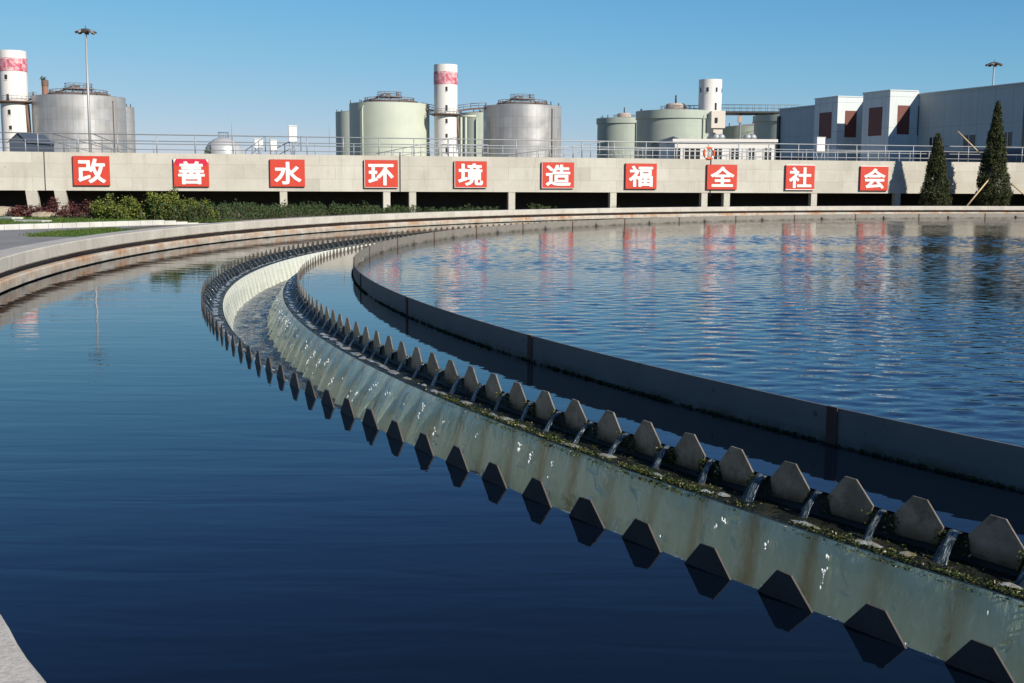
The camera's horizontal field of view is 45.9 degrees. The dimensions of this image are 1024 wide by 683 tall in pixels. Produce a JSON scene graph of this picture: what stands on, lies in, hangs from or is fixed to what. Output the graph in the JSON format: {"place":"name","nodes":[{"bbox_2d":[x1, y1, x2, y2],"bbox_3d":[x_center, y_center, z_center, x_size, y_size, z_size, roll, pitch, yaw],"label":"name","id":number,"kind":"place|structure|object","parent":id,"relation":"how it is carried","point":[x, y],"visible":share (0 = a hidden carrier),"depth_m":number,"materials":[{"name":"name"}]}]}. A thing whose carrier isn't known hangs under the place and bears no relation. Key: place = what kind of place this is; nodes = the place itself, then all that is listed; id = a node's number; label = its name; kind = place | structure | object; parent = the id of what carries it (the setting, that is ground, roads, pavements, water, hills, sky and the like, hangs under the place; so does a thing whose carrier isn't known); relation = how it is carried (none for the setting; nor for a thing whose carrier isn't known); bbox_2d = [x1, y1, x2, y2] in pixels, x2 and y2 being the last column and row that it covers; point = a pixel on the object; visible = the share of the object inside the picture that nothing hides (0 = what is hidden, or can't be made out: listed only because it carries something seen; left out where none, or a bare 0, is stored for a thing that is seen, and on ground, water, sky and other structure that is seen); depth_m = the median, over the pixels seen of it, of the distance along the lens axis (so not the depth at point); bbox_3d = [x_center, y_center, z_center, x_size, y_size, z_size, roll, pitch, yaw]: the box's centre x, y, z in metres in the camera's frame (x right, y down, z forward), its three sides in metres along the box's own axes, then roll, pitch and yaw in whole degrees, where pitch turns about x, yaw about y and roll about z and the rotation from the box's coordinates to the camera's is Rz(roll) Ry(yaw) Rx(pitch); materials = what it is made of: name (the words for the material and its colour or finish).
{"place":"outdoors","nodes":[
{"label":"outdoors","id":0,"kind":"place"},
{"bbox_2d":[0,50,31,151],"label":"white tower","id":1,"kind":"structure","parent":0,"point":[15,102],"depth_m":261.16,"materials":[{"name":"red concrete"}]},
{"bbox_2d":[7,133,54,151],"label":"shed","id":2,"kind":"structure","parent":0,"point":[19,147],"depth_m":213.79,"materials":[{"name":"metal"}]},
{"bbox_2d":[0,225,163,249],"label":"road","id":3,"kind":"structure","parent":0,"point":[10,238],"depth_m":31.05,"materials":[{"name":"concrete"}]},
{"bbox_2d":[0,216,240,236],"bbox_3d":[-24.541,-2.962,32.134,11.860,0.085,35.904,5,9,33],"label":"lawn","id":4,"kind":"structure","parent":0,"point":[47,218],"depth_m":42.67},
{"bbox_2d":[0,206,14,216],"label":"rock","id":5,"kind":"object","parent":4,"relation":"on","point":[3,209],"visible":0.25,"depth_m":47.38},
{"bbox_2d":[0,217,22,218],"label":"concrete slab","id":6,"kind":"structure","parent":4,"relation":"on","point":[11,217],"depth_m":41.76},
{"bbox_2d":[3,205,27,216],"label":"purple shrub","id":7,"kind":"object","parent":4,"relation":"on","point":[17,211],"visible":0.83,"depth_m":46.70,"materials":[{"name":"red plant"}]},
{"bbox_2d":[14,220,51,221],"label":"concrete slab","id":8,"kind":"structure","parent":4,"relation":"on","point":[32,220],"depth_m":38.74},
{"bbox_2d":[23,204,43,216],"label":"purple shrub","id":9,"kind":"object","parent":4,"relation":"on","point":[31,211],"visible":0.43,"depth_m":46.57,"materials":[{"name":"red plant"}]},
{"bbox_2d":[31,211,51,217],"bbox_3d":[-17.693,-4.759,45.771,1.128,0.366,0.702,0,7,0],"label":"rock","id":10,"kind":"object","parent":4,"relation":"on","point":[44,214],"visible":0.42,"depth_m":45.51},
{"bbox_2d":[37,197,60,213],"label":"purple shrub","id":11,"kind":"object","parent":4,"relation":"on","point":[52,205],"visible":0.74,"depth_m":45.64,"materials":[{"name":"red plant"}]},
{"bbox_2d":[51,212,70,217],"bbox_3d":[-16.859,-4.687,45.297,0.900,0.331,0.616,0,7,0],"label":"rock","id":12,"kind":"object","parent":4,"relation":"on","point":[53,215],"visible":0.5,"depth_m":45.05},
{"bbox_2d":[52,199,78,217],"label":"purple shrub","id":13,"kind":"object","parent":4,"relation":"on","point":[64,212],"visible":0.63,"depth_m":45.02,"materials":[{"name":"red plant"}]},
{"bbox_2d":[69,199,94,217],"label":"purple shrub","id":14,"kind":"object","parent":4,"relation":"on","point":[77,211],"visible":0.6,"depth_m":44.65,"materials":[{"name":"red plant"}]},
{"bbox_2d":[78,202,98,218],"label":"purple shrub","id":15,"kind":"object","parent":4,"relation":"on","point":[90,213],"visible":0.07,"depth_m":44.27,"materials":[{"name":"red plant"}]},
{"bbox_2d":[89,193,122,218],"bbox_3d":[-14.559,-4.652,43.167,1.457,1.319,1.327,5,9,32],"label":"leafy shrub","id":16,"kind":"object","parent":4,"relation":"on","point":[97,210],"visible":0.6,"depth_m":42.99,"materials":[{"name":"green plant"}]},
{"bbox_2d":[102,195,146,219],"bbox_3d":[-13.587,-4.526,42.794,1.422,1.368,1.543,5,9,29],"label":"leafy shrub","id":17,"kind":"object","parent":4,"relation":"on","point":[127,211],"visible":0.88,"depth_m":42.62,"materials":[{"name":"green plant"}]},
{"bbox_2d":[128,191,163,219],"bbox_3d":[-12.933,-4.668,43.372,1.487,1.428,1.320,4,8,28],"label":"leafy shrub","id":18,"kind":"object","parent":4,"relation":"on","point":[147,208],"visible":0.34,"depth_m":43.23,"materials":[{"name":"green plant"}]},
{"bbox_2d":[147,186,187,220],"bbox_3d":[-12.269,-4.721,42.936,1.415,1.699,1.465,-4,9,-31],"label":"leafy shrub","id":19,"kind":"object","parent":4,"relation":"on","point":[171,199],"visible":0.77,"depth_m":42.69,"materials":[{"name":"green plant"}]},
{"bbox_2d":[177,197,200,218],"bbox_3d":[-11.729,-4.665,43.941,1.425,1.170,1.643,0,7,0],"label":"leafy shrub","id":20,"kind":"object","parent":4,"relation":"on","point":[193,201],"visible":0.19,"depth_m":44.30,"materials":[{"name":"green plant"}]},
{"bbox_2d":[184,199,220,222],"bbox_3d":[-11.131,-4.522,43.279,1.398,1.264,1.378,0,7,0],"label":"leafy shrub","id":21,"kind":"object","parent":4,"relation":"on","point":[216,214],"visible":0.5,"depth_m":43.03,"materials":[{"name":"green plant"}]},
{"bbox_2d":[51,210,473,228],"bbox_3d":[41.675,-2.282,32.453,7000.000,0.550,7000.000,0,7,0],"label":"ground","id":22,"kind":"structure","parent":0,"point":[227,219],"depth_m":48.52,"materials":[{"name":"plant"}]},
{"bbox_2d":[40,76,48,93],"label":"brick chimney","id":23,"kind":"object","parent":22,"relation":"on","point":[44,84],"visible":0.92,"depth_m":372.32,"materials":[{"name":"orange brick"}]},
{"bbox_2d":[31,83,127,152],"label":"silver tank","id":24,"kind":"object","parent":22,"relation":"on","point":[59,111],"visible":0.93,"depth_m":259.86,"materials":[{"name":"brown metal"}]},
{"bbox_2d":[74,25,96,150],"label":"light mast","id":25,"kind":"object","parent":22,"relation":"on","point":[85,30],"visible":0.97,"depth_m":147.06,"materials":[{"name":"metal"}]},
{"bbox_2d":[46,229,137,236],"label":"grass verge","id":26,"kind":"object","parent":22,"relation":"on","point":[79,235],"depth_m":32.22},
{"bbox_2d":[0,220,203,229],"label":"kerb","id":27,"kind":"structure","parent":22,"relation":"on","point":[76,224],"depth_m":38.17,"materials":[{"name":"concrete"}]},
{"bbox_2d":[126,104,135,152],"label":"silver tank","id":28,"kind":"object","parent":22,"relation":"on","point":[130,118],"visible":0.2,"depth_m":323.63,"materials":[{"name":"metal"}]},
{"bbox_2d":[205,132,242,153],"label":"dome tank","id":29,"kind":"object","parent":22,"relation":"on","point":[225,140],"visible":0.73,"depth_m":234.53,"materials":[{"name":"silver metal"}]},
{"bbox_2d":[149,198,401,222],"bbox_3d":[-9.311,-5.525,49.959,2.987,0.962,17.564,3,8,19],"label":"hedge","id":30,"kind":"object","parent":22,"relation":"on","point":[251,209],"visible":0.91,"depth_m":48.09,"materials":[{"name":"green plant"}]},
{"bbox_2d":[336,110,349,154],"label":"green tank","id":31,"kind":"object","parent":22,"relation":"on","point":[342,124],"visible":0.15,"depth_m":335.02,"materials":[{"name":"metal"}]},
{"bbox_2d":[349,91,429,155],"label":"green tank","id":32,"kind":"object","parent":22,"relation":"on","point":[390,118],"visible":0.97,"depth_m":287.50,"materials":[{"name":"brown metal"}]},
{"bbox_2d":[385,203,498,212],"bbox_3d":[-3.401,-6.709,61.678,2.151,0.706,9.886,5,9,32],"label":"hedge","id":33,"kind":"object","parent":22,"relation":"on","point":[410,210],"visible":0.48,"depth_m":60.82,"materials":[{"name":"green plant"}]},
{"bbox_2d":[429,64,461,155],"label":"white tower","id":34,"kind":"structure","parent":22,"relation":"on","point":[445,114],"depth_m":288.92,"materials":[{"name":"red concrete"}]},
{"bbox_2d":[459,115,475,156],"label":"pipe rack","id":35,"kind":"object","parent":22,"relation":"on","point":[466,117],"visible":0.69,"depth_m":291.54,"materials":[{"name":"metal"}]},
{"bbox_2d":[460,109,482,156],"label":"green tank","id":36,"kind":"object","parent":22,"relation":"on","point":[474,128],"visible":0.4,"depth_m":339.31,"materials":[{"name":"metal"}]},
{"bbox_2d":[0,151,1023,211],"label":"concrete wall","id":37,"kind":"structure","parent":22,"relation":"on","point":[42,178],"depth_m":83.22,"materials":[{"name":"concrete"}]},
{"bbox_2d":[50,134,114,152],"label":"ramp railing","id":38,"kind":"object","parent":37,"relation":"on","point":[76,144],"visible":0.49,"depth_m":78.87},
{"bbox_2d":[72,156,109,185],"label":"sign","id":39,"kind":"object","parent":37,"relation":"attached to","point":[91,170],"visible":1,"depth_m":74.45,"materials":[{"name":"red paint"}]},
{"bbox_2d":[90,134,135,152],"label":"ramp railing","id":40,"kind":"object","parent":37,"relation":"on","point":[113,144],"visible":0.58,"depth_m":81.30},
{"bbox_2d":[173,159,208,186],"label":"sign","id":41,"kind":"object","parent":37,"relation":"attached to","point":[191,172],"visible":0.99,"depth_m":75.95,"materials":[{"name":"red paint"}]},
{"bbox_2d":[245,137,265,153],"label":"ramp railing","id":42,"kind":"object","parent":37,"relation":"on","point":[258,146],"visible":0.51,"depth_m":81.77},
{"bbox_2d":[254,139,262,153],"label":"white cabinet","id":43,"kind":"object","parent":37,"relation":"on","point":[260,142],"visible":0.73,"depth_m":84.50,"materials":[{"name":"metal"}]},
{"bbox_2d":[269,140,276,153],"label":"white cabinet","id":44,"kind":"object","parent":37,"relation":"on","point":[273,142],"visible":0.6,"depth_m":80.88,"materials":[{"name":"paint"}]},
{"bbox_2d":[270,159,304,186],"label":"sign","id":45,"kind":"object","parent":37,"relation":"attached to","point":[287,173],"visible":1,"depth_m":77.45,"materials":[{"name":"red paint"}]},
{"bbox_2d":[276,137,300,153],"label":"ramp railing","id":46,"kind":"object","parent":37,"relation":"on","point":[288,149],"visible":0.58,"depth_m":81.32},
{"bbox_2d":[288,125,296,154],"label":"white cabinet","id":47,"kind":"object","parent":37,"relation":"on","point":[292,130],"visible":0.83,"depth_m":80.14,"materials":[{"name":"metal"}]},
{"bbox_2d":[364,160,397,187],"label":"sign","id":48,"kind":"object","parent":37,"relation":"attached to","point":[380,173],"visible":1,"depth_m":78.96,"materials":[{"name":"red paint"}]},
{"bbox_2d":[376,137,456,155],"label":"ramp railing","id":49,"kind":"object","parent":37,"relation":"on","point":[429,146],"visible":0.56,"depth_m":84.78,"materials":[{"name":"metal"}]},
{"bbox_2d":[442,144,487,156],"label":"deck railing","id":50,"kind":"object","parent":37,"relation":"on","point":[459,152],"visible":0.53,"depth_m":87.96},
{"bbox_2d":[454,161,486,187],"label":"sign","id":51,"kind":"object","parent":37,"relation":"attached to","point":[470,174],"visible":1,"depth_m":80.46,"materials":[{"name":"red paint"}]},
{"bbox_2d":[0,132,1023,162],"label":"deck railing","id":52,"kind":"object","parent":37,"relation":"on","point":[516,148],"visible":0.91,"depth_m":80.60,"materials":[{"name":"metal"}]},
{"bbox_2d":[703,147,714,159],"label":"lifebuoy","id":53,"kind":"object","parent":52,"relation":"hanging from","point":[706,157],"visible":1,"depth_m":84.67,"materials":[{"name":"white paint"}]},
{"bbox_2d":[0,139,1023,162],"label":"deck railing","id":54,"kind":"object","parent":37,"relation":"on","point":[502,153],"visible":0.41,"depth_m":90.92,"materials":[{"name":"metal"}]},
{"bbox_2d":[500,142,608,157],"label":"ramp railing","id":55,"kind":"object","parent":37,"relation":"on","point":[567,153],"visible":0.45,"depth_m":88.48,"materials":[{"name":"metal"}]},
{"bbox_2d":[541,162,573,188],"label":"sign","id":56,"kind":"object","parent":37,"relation":"attached to","point":[557,174],"visible":1,"depth_m":81.98,"materials":[{"name":"red paint"}]},
{"bbox_2d":[625,163,656,188],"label":"sign","id":57,"kind":"object","parent":37,"relation":"attached to","point":[640,176],"visible":1,"depth_m":83.49,"materials":[{"name":"red paint"}]},
{"bbox_2d":[608,148,674,158],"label":"deck railing","id":58,"kind":"object","parent":37,"relation":"on","point":[630,155],"visible":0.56,"depth_m":91.88,"materials":[{"name":"metal"}]},
{"bbox_2d":[706,164,736,189],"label":"sign","id":59,"kind":"object","parent":37,"relation":"attached to","point":[721,177],"visible":1,"depth_m":85.02,"materials":[{"name":"red paint"}]},
{"bbox_2d":[714,150,763,159],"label":"ramp railing","id":60,"kind":"object","parent":37,"relation":"on","point":[741,155],"visible":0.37,"depth_m":91.87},
{"bbox_2d":[784,165,814,189],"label":"sign","id":61,"kind":"object","parent":37,"relation":"attached to","point":[799,177],"visible":1,"depth_m":86.54,"materials":[{"name":"red paint"}]},
{"bbox_2d":[814,137,825,159],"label":"white cabinet","id":62,"kind":"object","parent":37,"relation":"on","point":[819,148],"visible":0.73,"depth_m":89.90,"materials":[{"name":"metal"}]},
{"bbox_2d":[780,151,930,160],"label":"deck railing","id":63,"kind":"object","parent":37,"relation":"on","point":[813,157],"visible":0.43,"depth_m":94.97,"materials":[{"name":"metal"}]},
{"bbox_2d":[859,166,888,190],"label":"sign","id":64,"kind":"object","parent":37,"relation":"attached to","point":[873,178],"visible":1,"depth_m":88.03,"materials":[{"name":"red paint"}]},
{"bbox_2d":[0,206,1023,682],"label":"round tank rim","id":65,"kind":"object","parent":22,"relation":"on","point":[22,264],"visible":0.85,"depth_m":43.66,"materials":[{"name":"concrete"}]},
{"bbox_2d":[483,94,560,157],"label":"silver tank","id":66,"kind":"object","parent":22,"relation":"on","point":[522,120],"visible":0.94,"depth_m":287.76,"materials":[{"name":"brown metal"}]},
{"bbox_2d":[457,102,486,111],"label":"service bridge","id":67,"kind":"structure","parent":66,"relation":"attached to","point":[470,108],"depth_m":291.48,"materials":[{"name":"grey metal"}]},
{"bbox_2d":[528,203,554,208],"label":"hedge","id":68,"kind":"object","parent":22,"relation":"on","point":[538,206],"visible":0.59,"depth_m":78.85,"materials":[{"name":"green plant"}]},
{"bbox_2d":[596,107,636,157],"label":"green tank","id":69,"kind":"object","parent":22,"relation":"on","point":[621,127],"visible":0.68,"depth_m":309.50,"materials":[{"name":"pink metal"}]},
{"bbox_2d":[636,95,707,158],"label":"green tank","id":70,"kind":"object","parent":22,"relation":"on","point":[670,120],"visible":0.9,"depth_m":278.04,"materials":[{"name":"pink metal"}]},
{"bbox_2d":[698,79,725,138],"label":"white tower","id":71,"kind":"structure","parent":22,"relation":"on","point":[710,96],"depth_m":278.57,"materials":[{"name":"paint"}]},
{"bbox_2d":[723,122,753,138],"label":"green tank","id":72,"kind":"object","parent":22,"relation":"on","point":[730,132],"visible":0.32,"depth_m":289.90,"materials":[{"name":"metal"}]},
{"bbox_2d":[721,104,800,138],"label":"service bridge","id":73,"kind":"structure","parent":22,"relation":"on","point":[752,112],"depth_m":279.29,"materials":[{"name":"metal"}]},
{"bbox_2d":[753,114,778,159],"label":"green tank","id":74,"kind":"object","parent":22,"relation":"on","point":[765,126],"visible":0.21,"depth_m":253.68,"materials":[{"name":"metal"}]},
{"bbox_2d":[776,82,1023,162],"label":"grey building","id":75,"kind":"structure","parent":22,"relation":"on","point":[898,117],"depth_m":121.76,"materials":[{"name":"metal"}]},
{"bbox_2d":[929,137,934,145],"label":"window","id":76,"kind":"structure","parent":75,"relation":"in","point":[931,141],"depth_m":120.33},
{"bbox_2d":[963,135,974,147],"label":"window","id":77,"kind":"structure","parent":75,"relation":"in","point":[971,138],"depth_m":114.99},
{"bbox_2d":[1004,132,1011,146],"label":"window","id":78,"kind":"structure","parent":75,"relation":"in","point":[1008,135],"depth_m":109.96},
{"bbox_2d":[1021,109,1023,148],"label":"window","id":79,"kind":"structure","parent":75,"relation":"in","point":[1022,144],"depth_m":108.15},
{"bbox_2d":[918,131,952,205],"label":"conifer","id":80,"kind":"object","parent":22,"relation":"on","point":[934,176],"visible":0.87,"depth_m":86.14,"materials":[{"name":"green plant"}]},
{"bbox_2d":[966,179,989,205],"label":"wooden prop","id":81,"kind":"object","parent":22,"relation":"on","point":[975,195],"visible":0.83,"depth_m":85.94,"materials":[{"name":"brown wood"}]},
{"bbox_2d":[973,100,1013,205],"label":"conifer","id":82,"kind":"object","parent":22,"relation":"on","point":[994,148],"visible":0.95,"depth_m":86.31,"materials":[{"name":"green plant"}]},
{"bbox_2d":[958,131,984,157],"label":"wooden prop","id":83,"kind":"object","parent":82,"relation":"attached to","point":[970,144],"visible":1,"depth_m":87.09,"materials":[{"name":"brown wood"}]},
{"bbox_2d":[985,59,1003,84],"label":"light mast","id":84,"kind":"object","parent":22,"relation":"on","point":[994,64],"visible":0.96,"depth_m":185.94,"materials":[{"name":"metal"}]},
{"bbox_2d":[223,243,374,407],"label":"wall","id":85,"kind":"structure","parent":0,"point":[241,292],"depth_m":30.16,"materials":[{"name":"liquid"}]},
{"bbox_2d":[226,279,508,487],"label":"channel water","id":86,"kind":"structure","parent":0,"point":[250,328],"depth_m":22.19,"materials":[{"name":"liquid"}]},
{"bbox_2d":[266,291,987,645],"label":"water droplets","id":87,"kind":"object","parent":86,"relation":"on","point":[518,451],"visible":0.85,"depth_m":10.64,"materials":[{"name":"white"}]},
{"bbox_2d":[0,218,994,682],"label":"ring water","id":88,"kind":"structure","parent":0,"point":[188,494],"depth_m":6.62,"materials":[{"name":"blue liquid"}]},
{"bbox_2d":[203,231,939,658],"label":"spilling water","id":89,"kind":"structure","parent":0,"point":[339,409],"depth_m":24.50,"materials":[{"name":"liquid"}]},
{"bbox_2d":[204,241,1023,601],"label":"overflow channel","id":90,"kind":"object","parent":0,"point":[774,511],"visible":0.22,"depth_m":9.37,"materials":[{"name":"concrete"}]},
{"bbox_2d":[212,241,379,380],"bbox_3d":[-4.206,-1.597,28.687,4.542,0.018,40.489,0,7,-5],"label":"ledge foam","id":91,"kind":"object","parent":90,"relation":"on","point":[216,309],"visible":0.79,"depth_m":22.83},
{"bbox_2d":[201,220,1014,682],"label":"weir","id":92,"kind":"object","parent":90,"relation":"attached to","point":[979,658],"visible":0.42,"depth_m":6.79,"materials":[{"name":"metal"}]},
{"bbox_2d":[284,271,1022,589],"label":"ledge foam","id":93,"kind":"object","parent":90,"relation":"on","point":[861,541],"visible":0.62,"depth_m":11.21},
{"bbox_2d":[297,235,1023,576],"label":"weir","id":94,"kind":"object","parent":90,"relation":"on","point":[995,543],"visible":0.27,"depth_m":8.64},
{"bbox_2d":[398,360,1023,608],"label":"moss","id":95,"kind":"object","parent":90,"relation":"on","point":[663,478],"visible":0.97,"depth_m":8.75,"materials":[{"name":"plant"}]},
{"bbox_2d":[267,282,1023,682],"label":"waterfall","id":96,"kind":"structure","parent":0,"point":[941,620],"depth_m":8.62,"materials":[{"name":"liquid"}]},
{"bbox_2d":[291,258,1023,588],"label":"spilling water","id":97,"kind":"structure","parent":0,"point":[942,553],"depth_m":8.84,"materials":[{"name":"liquid"}]},
{"bbox_2d":[299,245,1023,545],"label":"ring water","id":98,"kind":"structure","parent":0,"point":[966,505],"depth_m":10.20,"materials":[{"name":"blue liquid"}]},
{"bbox_2d":[351,213,1023,534],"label":"scum baffle","id":99,"kind":"object","parent":98,"relation":"in","point":[996,463],"visible":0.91,"depth_m":10.88,"materials":[{"name":"metal"}]},
{"bbox_2d":[651,136,679,158],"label":"shed","id":100,"kind":"structure","parent":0,"point":[658,145],"depth_m":170.13,"materials":[{"name":"metal"}]},
{"bbox_2d":[356,218,1023,446],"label":"pool water","id":101,"kind":"structure","parent":0,"point":[918,321],"depth_m":21.12,"materials":[{"name":"blue liquid"}]},
{"bbox_2d":[663,134,777,159],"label":"white building","id":102,"kind":"structure","parent":0,"point":[698,153],"depth_m":116.55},
{"bbox_2d":[683,149,700,158],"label":"window","id":103,"kind":"structure","parent":102,"relation":"in","point":[694,154],"depth_m":116.60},
{"bbox_2d":[713,149,722,158],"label":"window","id":104,"kind":"structure","parent":102,"relation":"in","point":[716,153],"depth_m":116.57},
{"bbox_2d":[730,148,739,159],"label":"window","id":105,"kind":"structure","parent":102,"relation":"in","point":[733,153],"depth_m":116.57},
{"bbox_2d":[747,148,755,159],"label":"window","id":106,"kind":"structure","parent":102,"relation":"in","point":[748,149],"depth_m":116.57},
{"bbox_2d":[763,148,771,159],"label":"window","id":107,"kind":"structure","parent":102,"relation":"in","point":[765,153],"depth_m":116.59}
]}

